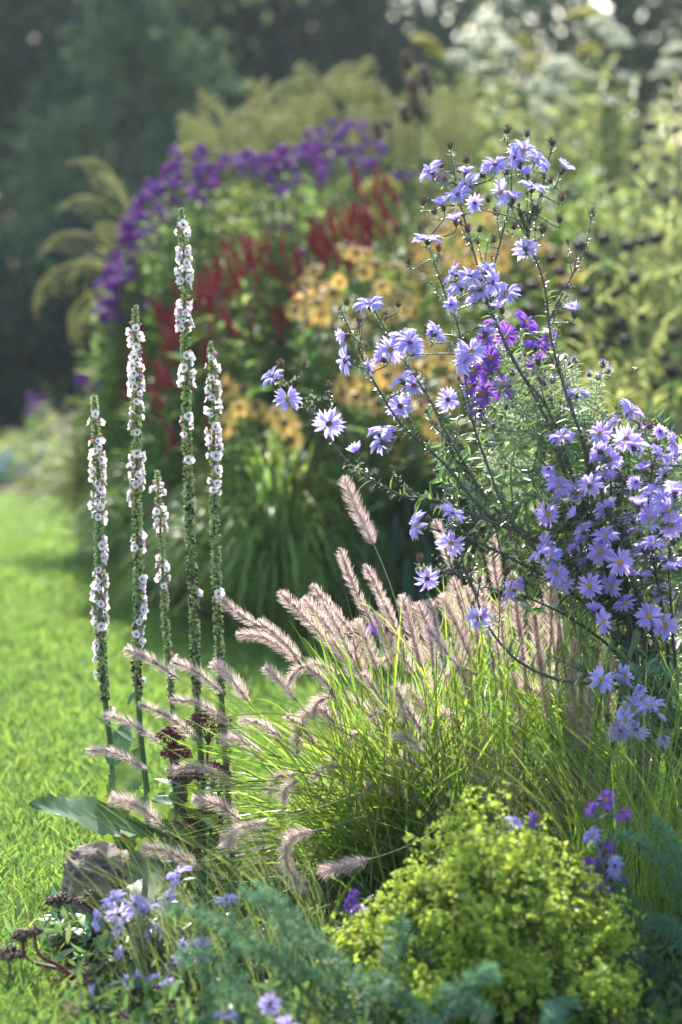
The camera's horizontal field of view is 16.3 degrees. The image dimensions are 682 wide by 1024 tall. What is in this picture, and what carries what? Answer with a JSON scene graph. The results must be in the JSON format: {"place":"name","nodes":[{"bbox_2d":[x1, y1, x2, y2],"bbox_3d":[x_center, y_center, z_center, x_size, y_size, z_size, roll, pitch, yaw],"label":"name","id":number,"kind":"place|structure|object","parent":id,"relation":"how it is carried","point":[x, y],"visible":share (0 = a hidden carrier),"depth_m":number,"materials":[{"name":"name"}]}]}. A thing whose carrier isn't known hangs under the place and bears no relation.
{"place":"outdoors","nodes":[
{"label":"outdoors","id":0,"kind":"place"},
{"bbox_2d":[0,402,101,494],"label":"bed","id":1,"kind":"object","parent":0,"point":[69,412],"visible":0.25,"depth_m":12.27,"materials":[{"name":"green plant"}]},
{"bbox_2d":[0,455,38,482],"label":"catmint","id":2,"kind":"object","parent":1,"relation":"on","point":[4,467],"visible":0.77,"depth_m":9.48,"materials":[{"name":"blue plant"}]},
{"bbox_2d":[0,447,65,483],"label":"catmint","id":3,"kind":"object","parent":1,"relation":"on","point":[17,466],"visible":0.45,"depth_m":9.52,"materials":[{"name":"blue plant"}]},
{"bbox_2d":[2,393,77,487],"bbox_3d":[-1.209,-0.283,9.605,0.323,0.391,0.834,-1,6,-6],"label":"phlox","id":4,"kind":"object","parent":1,"relation":"on","point":[37,417],"visible":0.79,"depth_m":9.54,"materials":[{"name":"green plant"}]},
{"bbox_2d":[0,403,81,456],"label":"leafy perennial","id":5,"kind":"object","parent":1,"relation":"on","point":[3,446],"visible":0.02,"depth_m":10.63,"materials":[{"name":"green plant"}]},
{"bbox_2d":[42,436,85,480],"bbox_3d":[-1.123,-0.218,10.002,0.486,0.211,1.075,1,7,11],"label":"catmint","id":6,"kind":"object","parent":1,"relation":"on","point":[64,446],"visible":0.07,"depth_m":9.96,"materials":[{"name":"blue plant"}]},
{"bbox_2d":[0,193,154,431],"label":"evergreen shrub","id":7,"kind":"object","parent":1,"relation":"on","point":[28,366],"visible":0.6,"depth_m":12.35,"materials":[{"name":"green plant"}]},
{"bbox_2d":[0,315,681,1023],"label":"ground","id":8,"kind":"structure","parent":0,"point":[10,529],"depth_m":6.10,"materials":[{"name":"green plant"}]},
{"bbox_2d":[0,398,117,556],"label":"daylily","id":9,"kind":"object","parent":8,"relation":"on","point":[71,462],"visible":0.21,"depth_m":7.23,"materials":[{"name":"green plant"}]},
{"bbox_2d":[0,0,134,349],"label":"broadleaf tree","id":10,"kind":"object","parent":8,"relation":"on","point":[14,98],"visible":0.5,"depth_m":17.79,"materials":[{"name":"green plant"}]},
{"bbox_2d":[61,841,130,923],"bbox_3d":[-0.346,0.532,3.380,0.094,0.118,0.111,2,5,-20],"label":"stone","id":11,"kind":"object","parent":8,"relation":"on","point":[88,878],"visible":0.52,"depth_m":3.35,"materials":[{"name":"stone"}]},
{"bbox_2d":[0,0,330,311],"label":"willow","id":12,"kind":"object","parent":8,"relation":"on","point":[136,44],"visible":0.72,"depth_m":15.18,"materials":[{"name":"green plant"}]},
{"bbox_2d":[35,0,498,235],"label":"broadleaf tree","id":13,"kind":"object","parent":8,"relation":"on","point":[284,58],"visible":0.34,"depth_m":19.63,"materials":[{"name":"green plant"}]},
{"bbox_2d":[0,0,681,318],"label":"woods","id":14,"kind":"object","parent":8,"relation":"on","point":[42,70],"visible":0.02,"depth_m":26.93,"materials":[{"name":"green plant"}]},
{"bbox_2d":[56,818,681,1023],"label":"soil bed","id":15,"kind":"object","parent":8,"relation":"on","point":[125,1016],"visible":0.08,"depth_m":3.12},
{"bbox_2d":[0,926,88,989],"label":"stonecrop","id":16,"kind":"object","parent":15,"relation":"on","point":[21,935],"visible":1,"depth_m":3.06,"materials":[{"name":"plant"}]},
{"bbox_2d":[37,887,131,963],"bbox_3d":[-0.341,0.574,3.200,0.120,0.145,0.108,-2,7,-16],"label":"stonecrop","id":17,"kind":"object","parent":15,"relation":"on","point":[57,901],"visible":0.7,"depth_m":3.20,"materials":[{"name":"green plant"}]},
{"bbox_2d":[87,395,168,901],"bbox_3d":[-0.321,0.193,3.539,0.127,0.730,0.262,0,6,0],"label":"mullein","id":18,"kind":"object","parent":15,"relation":"on","point":[120,775],"visible":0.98,"depth_m":3.61,"materials":[{"name":"white plant"}]},
{"bbox_2d":[29,305,227,892],"bbox_3d":[-0.304,0.129,3.528,0.260,0.869,0.218,2,7,14],"label":"mullein","id":19,"kind":"object","parent":15,"relation":"on","point":[135,368],"visible":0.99,"depth_m":3.58,"materials":[{"name":"white plant"}]},
{"bbox_2d":[148,470,178,765],"bbox_3d":[-0.272,0.238,3.677,0.060,0.607,0.087,2,7,14],"label":"mullein","id":20,"kind":"object","parent":15,"relation":"on","point":[164,569],"visible":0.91,"depth_m":3.67,"materials":[{"name":"white plant"}]},
{"bbox_2d":[0,866,370,1010],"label":"aster","id":21,"kind":"object","parent":15,"relation":"on","point":[99,942],"visible":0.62,"depth_m":3.09,"materials":[{"name":"purple plant"}]},
{"bbox_2d":[0,746,374,1023],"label":"hair grass","id":22,"kind":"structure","parent":15,"relation":"on","point":[166,930],"depth_m":3.02,"materials":[{"name":"green plant"}]},
{"bbox_2d":[151,208,245,857],"bbox_3d":[-0.230,0.049,3.576,0.099,1.007,0.207,3,7,27],"label":"mullein","id":23,"kind":"object","parent":15,"relation":"on","point":[183,279],"visible":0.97,"depth_m":3.60,"materials":[{"name":"white plant"}]},
{"bbox_2d":[155,709,241,881],"bbox_3d":[-0.214,0.432,3.568,0.135,0.282,0.112,0,6,0],"label":"stonecrop","id":24,"kind":"object","parent":15,"relation":"on","point":[173,745],"visible":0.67,"depth_m":3.56,"materials":[{"name":"brown plant"}]},
{"bbox_2d":[204,341,248,857],"bbox_3d":[-0.152,0.144,3.628,0.151,0.806,0.066,4,8,33],"label":"mullein","id":25,"kind":"object","parent":15,"relation":"on","point":[214,443],"visible":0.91,"depth_m":3.64,"materials":[{"name":"white plant"}]},
{"bbox_2d":[38,977,424,1023],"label":"aster","id":26,"kind":"object","parent":15,"relation":"on","point":[187,1015],"visible":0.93,"depth_m":2.77,"materials":[{"name":"purple plant"}]},
{"bbox_2d":[84,474,540,915],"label":"fountain grass","id":27,"kind":"object","parent":15,"relation":"on","point":[353,841],"depth_m":3.43,"materials":[{"name":"green plant"}]},
{"bbox_2d":[215,887,440,990],"bbox_3d":[0.014,0.542,3.098,0.363,0.138,0.275,0,6,0],"label":"aster","id":28,"kind":"object","parent":15,"relation":"on","point":[352,901],"visible":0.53,"depth_m":3.06,"materials":[{"name":"green plant"}]},
{"bbox_2d":[21,840,681,1023],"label":"ground cover","id":29,"kind":"object","parent":15,"relation":"on","point":[669,992],"visible":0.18,"depth_m":2.99,"materials":[{"name":"green plant"}]},
{"bbox_2d":[168,876,581,1023],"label":"blue spurge","id":30,"kind":"object","parent":15,"relation":"on","point":[554,1012],"visible":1,"depth_m":2.69,"materials":[{"name":"green plant"}]},
{"bbox_2d":[261,123,666,888],"bbox_3d":[0.183,0.005,3.442,0.594,1.125,0.294,0,6,0],"label":"aster","id":31,"kind":"object","parent":15,"relation":"on","point":[489,289],"visible":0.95,"depth_m":3.44,"materials":[{"name":"purple plant"}]},
{"bbox_2d":[287,656,681,927],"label":"panicle grass","id":32,"kind":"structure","parent":15,"relation":"on","point":[493,771],"depth_m":3.26,"materials":[{"name":"green plant"}]},
{"bbox_2d":[316,780,653,1023],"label":"lime spurge","id":33,"kind":"object","parent":15,"relation":"on","point":[524,980],"visible":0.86,"depth_m":2.85,"materials":[{"name":"green plant"}]},
{"bbox_2d":[327,789,681,1007],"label":"aster","id":34,"kind":"object","parent":15,"relation":"on","point":[608,868],"visible":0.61,"depth_m":3.03,"materials":[{"name":"purple plant"}]},
{"bbox_2d":[381,626,681,977],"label":"tussock grass","id":35,"kind":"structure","parent":15,"relation":"on","point":[649,884],"depth_m":3.20,"materials":[{"name":"green plant"}]},
{"bbox_2d":[410,519,681,869],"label":"fountain grass","id":36,"kind":"object","parent":15,"relation":"on","point":[537,633],"depth_m":3.61,"materials":[{"name":"green plant"}]},
{"bbox_2d":[462,309,655,862],"bbox_3d":[0.335,0.118,3.647,0.310,0.854,0.178,0,6,0],"label":"hairy aster","id":37,"kind":"object","parent":15,"relation":"on","point":[483,372],"visible":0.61,"depth_m":3.61,"materials":[{"name":"green plant"}]},
{"bbox_2d":[465,398,681,890],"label":"aster","id":38,"kind":"object","parent":15,"relation":"on","point":[665,510],"visible":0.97,"depth_m":3.41,"materials":[{"name":"purple plant"}]},
{"bbox_2d":[550,603,681,815],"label":"aster","id":39,"kind":"object","parent":15,"relation":"on","point":[624,682],"visible":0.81,"depth_m":3.33,"materials":[{"name":"purple plant"}]},
{"bbox_2d":[598,813,681,1023],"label":"blue spurge","id":40,"kind":"object","parent":15,"relation":"on","point":[661,926],"visible":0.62,"depth_m":3.00,"materials":[{"name":"green plant"}]},
{"bbox_2d":[135,406,681,637],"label":"border bed","id":41,"kind":"object","parent":8,"relation":"on","point":[229,620],"depth_m":6.13,"materials":[{"name":"soil"}]},
{"bbox_2d":[31,157,132,387],"bbox_3d":[-0.673,-0.488,7.424,0.378,1.216,0.442,4,8,35],"label":"goldenrod","id":42,"kind":"object","parent":41,"relation":"on","point":[121,197],"visible":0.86,"depth_m":7.33,"materials":[{"name":"yellow plant"}]},
{"bbox_2d":[56,369,126,561],"bbox_3d":[-0.752,-0.162,7.379,0.280,0.577,0.788,0,6,0],"label":"phlox","id":43,"kind":"object","parent":41,"relation":"on","point":[84,384],"visible":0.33,"depth_m":7.27,"materials":[{"name":"green plant"}]},
{"bbox_2d":[70,261,166,568],"bbox_3d":[-0.643,-0.309,7.212,0.371,0.906,1.058,0,6,0],"label":"phlox","id":44,"kind":"object","parent":41,"relation":"on","point":[104,314],"visible":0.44,"depth_m":6.96,"materials":[{"name":"green plant"}]},
{"bbox_2d":[44,426,204,602],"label":"daylily","id":45,"kind":"object","parent":41,"relation":"on","point":[120,527],"visible":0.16,"depth_m":6.28,"materials":[{"name":"green plant"}]},
{"bbox_2d":[76,204,221,566],"bbox_3d":[-0.572,-0.377,7.071,0.451,1.073,1.015,0,6,0],"label":"phlox","id":46,"kind":"object","parent":41,"relation":"on","point":[128,254],"visible":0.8,"depth_m":6.95,"materials":[{"name":"green plant"}]},
{"bbox_2d":[127,143,227,447],"bbox_3d":[-0.456,-0.450,6.973,0.361,1.239,0.954,-1,6,-10],"label":"phlox","id":47,"kind":"object","parent":41,"relation":"on","point":[201,183],"visible":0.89,"depth_m":6.78,"materials":[{"name":"green plant"}]},
{"bbox_2d":[108,270,252,616],"bbox_3d":[-0.399,-0.200,6.344,0.445,0.884,0.962,0,6,0],"label":"flowering plant","id":48,"kind":"object","parent":41,"relation":"on","point":[171,403],"visible":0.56,"depth_m":6.20,"materials":[{"name":"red plant"}]},
{"bbox_2d":[179,143,198,238],"bbox_3d":[-0.492,-0.506,7.387,0.164,1.260,0.132,0,6,0],"label":"yarrow","id":49,"kind":"object","parent":41,"relation":"on","point":[187,146],"visible":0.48,"depth_m":7.29,"materials":[{"name":"brown plant"}]},
{"bbox_2d":[0,100,383,400],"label":"evergreen shrub","id":50,"kind":"object","parent":41,"relation":"on","point":[132,176],"visible":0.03,"depth_m":12.73,"materials":[{"name":"green plant"}]},
{"bbox_2d":[116,399,269,614],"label":"daylily","id":51,"kind":"object","parent":41,"relation":"on","point":[207,607],"visible":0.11,"depth_m":6.07,"materials":[{"name":"green plant"}]},
{"bbox_2d":[194,373,309,633],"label":"coneflower","id":52,"kind":"object","parent":41,"relation":"on","point":[285,421],"visible":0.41,"depth_m":5.77,"materials":[{"name":"yellow plant"}]},
{"bbox_2d":[162,197,344,405],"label":"flowering plant","id":53,"kind":"object","parent":41,"relation":"on","point":[255,309],"visible":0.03,"depth_m":6.76,"materials":[{"name":"green plant"}]},
{"bbox_2d":[169,60,350,274],"bbox_3d":[-0.263,-0.752,8.197,0.626,1.568,0.739,-1,7,-13],"label":"goldenrod","id":54,"kind":"object","parent":41,"relation":"on","point":[270,127],"visible":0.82,"depth_m":8.07,"materials":[{"name":"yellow plant"}]},
{"bbox_2d":[187,226,334,480],"bbox_3d":[-0.187,-0.262,6.378,0.466,1.000,1.054,0,6,0],"label":"persicaria","id":55,"kind":"object","parent":41,"relation":"on","point":[245,366],"visible":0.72,"depth_m":6.31,"materials":[{"name":"green plant"}]},
{"bbox_2d":[215,141,334,405],"bbox_3d":[-0.200,-0.464,7.083,0.484,1.244,1.183,0,6,0],"label":"phlox","id":56,"kind":"object","parent":41,"relation":"on","point":[289,223],"visible":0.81,"depth_m":6.85,"materials":[{"name":"green plant"}]},
{"bbox_2d":[111,423,443,642],"bbox_3d":[-0.147,0.040,5.789,0.832,0.535,0.836,0,6,0],"label":"daylily","id":57,"kind":"object","parent":41,"relation":"on","point":[266,561],"visible":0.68,"depth_m":5.64,"materials":[{"name":"green plant"}]},
{"bbox_2d":[297,161,418,451],"bbox_3d":[0.029,-0.371,6.578,0.413,1.171,0.858,0,6,0],"label":"persicaria","id":58,"kind":"object","parent":41,"relation":"on","point":[320,235],"visible":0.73,"depth_m":6.44,"materials":[{"name":"red plant"}]},
{"bbox_2d":[273,118,448,360],"bbox_3d":[0.066,-0.581,7.639,0.598,1.351,1.040,0,6,0],"label":"phlox","id":59,"kind":"object","parent":41,"relation":"on","point":[364,162],"visible":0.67,"depth_m":7.43,"materials":[{"name":"purple plant"}]},
{"bbox_2d":[282,242,453,619],"bbox_3d":[0.072,-0.222,6.214,0.477,0.957,1.136,0,6,0],"label":"coneflower","id":60,"kind":"object","parent":41,"relation":"on","point":[325,304],"visible":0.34,"depth_m":5.94,"materials":[{"name":"yellow plant"}]},
{"bbox_2d":[263,349,489,644],"bbox_3d":[0.085,-0.045,5.788,0.566,0.700,0.921,0,6,0],"label":"coneflower","id":61,"kind":"object","parent":41,"relation":"on","point":[416,464],"visible":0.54,"depth_m":5.66,"materials":[{"name":"green plant"}]},
{"bbox_2d":[329,175,431,416],"bbox_3d":[0.112,-0.385,6.815,0.334,1.146,0.277,-3,7,-22],"label":"yarrow","id":62,"kind":"object","parent":41,"relation":"on","point":[367,185],"visible":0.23,"depth_m":6.78,"materials":[{"name":"yellow plant"}]},
{"bbox_2d":[290,56,498,404],"bbox_3d":[0.175,-0.777,8.336,0.816,1.586,0.910,-3,7,-23],"label":"goldenrod","id":63,"kind":"object","parent":41,"relation":"on","point":[447,129],"visible":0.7,"depth_m":8.23,"materials":[{"name":"green plant"}]},
{"bbox_2d":[371,49,460,424],"bbox_3d":[0.210,-0.523,6.586,0.261,1.471,0.340,-2,7,-20],"label":"teasel","id":64,"kind":"object","parent":41,"relation":"on","point":[414,103],"visible":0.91,"depth_m":6.58,"materials":[{"name":"green plant"}]},
{"bbox_2d":[427,15,544,455],"bbox_3d":[0.585,-0.977,9.191,0.523,1.792,0.795,0,6,0],"label":"umbel plant","id":65,"kind":"object","parent":41,"relation":"on","point":[492,145],"visible":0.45,"depth_m":9.04,"materials":[{"name":"green plant"}]},
{"bbox_2d":[384,203,590,584],"bbox_3d":[0.401,-0.329,6.684,0.617,1.064,1.041,0,6,0],"label":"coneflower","id":66,"kind":"object","parent":41,"relation":"on","point":[448,258],"visible":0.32,"depth_m":6.46,"materials":[{"name":"green plant"}]},
{"bbox_2d":[403,5,642,455],"bbox_3d":[0.743,-1.039,9.312,0.942,1.890,0.859,-3,7,-21],"label":"flowering plant","id":67,"kind":"object","parent":41,"relation":"on","point":[587,11],"visible":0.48,"depth_m":9.26,"materials":[{"name":"green plant"}]},
{"bbox_2d":[449,128,640,471],"bbox_3d":[0.661,-0.553,7.571,0.688,1.312,1.014,0,6,0],"label":"leafy perennial","id":68,"kind":"object","parent":41,"relation":"on","point":[553,236],"visible":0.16,"depth_m":7.41,"materials":[{"name":"green plant"}]},
{"bbox_2d":[504,56,628,333],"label":"umbel plant","id":69,"kind":"object","parent":41,"relation":"on","point":[551,115],"visible":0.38,"depth_m":8.70,"materials":[{"name":"green plant"}]},
{"bbox_2d":[486,283,681,607],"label":"seed plant","id":70,"kind":"object","parent":41,"relation":"on","point":[671,370],"visible":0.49,"depth_m":6.09,"materials":[{"name":"green plant"}]},
{"bbox_2d":[523,230,674,450],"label":"seed plant","id":71,"kind":"object","parent":41,"relation":"on","point":[634,278],"visible":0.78,"depth_m":6.26,"materials":[{"name":"green plant"}]},
{"bbox_2d":[527,310,671,487],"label":"leafy perennial","id":72,"kind":"object","parent":41,"relation":"on","point":[614,388],"visible":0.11,"depth_m":5.84,"materials":[{"name":"green plant"}]},
{"bbox_2d":[552,15,681,327],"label":"umbel plant","id":73,"kind":"object","parent":41,"relation":"on","point":[618,130],"visible":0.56,"depth_m":8.87,"materials":[{"name":"green plant"}]},
{"bbox_2d":[562,157,681,480],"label":"leafy perennial","id":74,"kind":"object","parent":41,"relation":"on","point":[644,292],"visible":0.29,"depth_m":7.34,"materials":[{"name":"green plant"}]},
{"bbox_2d":[593,91,681,589],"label":"seed plant","id":75,"kind":"object","parent":41,"relation":"on","point":[673,194],"visible":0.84,"depth_m":6.41,"materials":[{"name":"green plant"}]},
{"bbox_2d":[310,429,509,632],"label":"shrub","id":76,"kind":"object","parent":8,"relation":"on","point":[408,557],"visible":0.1,"depth_m":5.67,"materials":[{"name":"plant"}]},
{"bbox_2d":[248,0,577,326],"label":"broadleaf tree","id":77,"kind":"object","parent":8,"relation":"on","point":[463,4],"visible":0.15,"depth_m":21.66,"materials":[{"name":"green plant"}]},
{"bbox_2d":[365,621,522,811],"bbox_3d":[0.162,0.340,4.021,0.463,0.339,0.274,0,6,0],"label":"aster","id":78,"kind":"object","parent":8,"relation":"on","point":[372,631],"visible":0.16,"depth_m":3.96,"materials":[{"name":"purple plant"}]},
{"bbox_2d":[386,432,681,634],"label":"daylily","id":79,"kind":"object","parent":8,"relation":"on","point":[473,544],"visible":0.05,"depth_m":5.72,"materials":[{"name":"green plant"}]},
{"bbox_2d":[396,0,681,207],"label":"broadleaf tree","id":80,"kind":"object","parent":8,"relation":"on","point":[654,20],"visible":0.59,"depth_m":18.59,"materials":[{"name":"green plant"}]},
{"bbox_2d":[471,424,681,654],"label":"leafy perennial","id":81,"kind":"object","parent":8,"relation":"on","point":[506,494],"visible":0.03,"depth_m":5.48,"materials":[{"name":"green plant"}]},
{"bbox_2d":[12,0,681,260],"label":"sky","id":82,"kind":"structure","parent":0,"point":[603,5],"materials":[{"name":"white"}]},
{"bbox_2d":[308,420,438,615],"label":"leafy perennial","id":83,"kind":"object","parent":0,"point":[338,462],"visible":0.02,"depth_m":5.83,"materials":[{"name":"green plant"}]}
]}

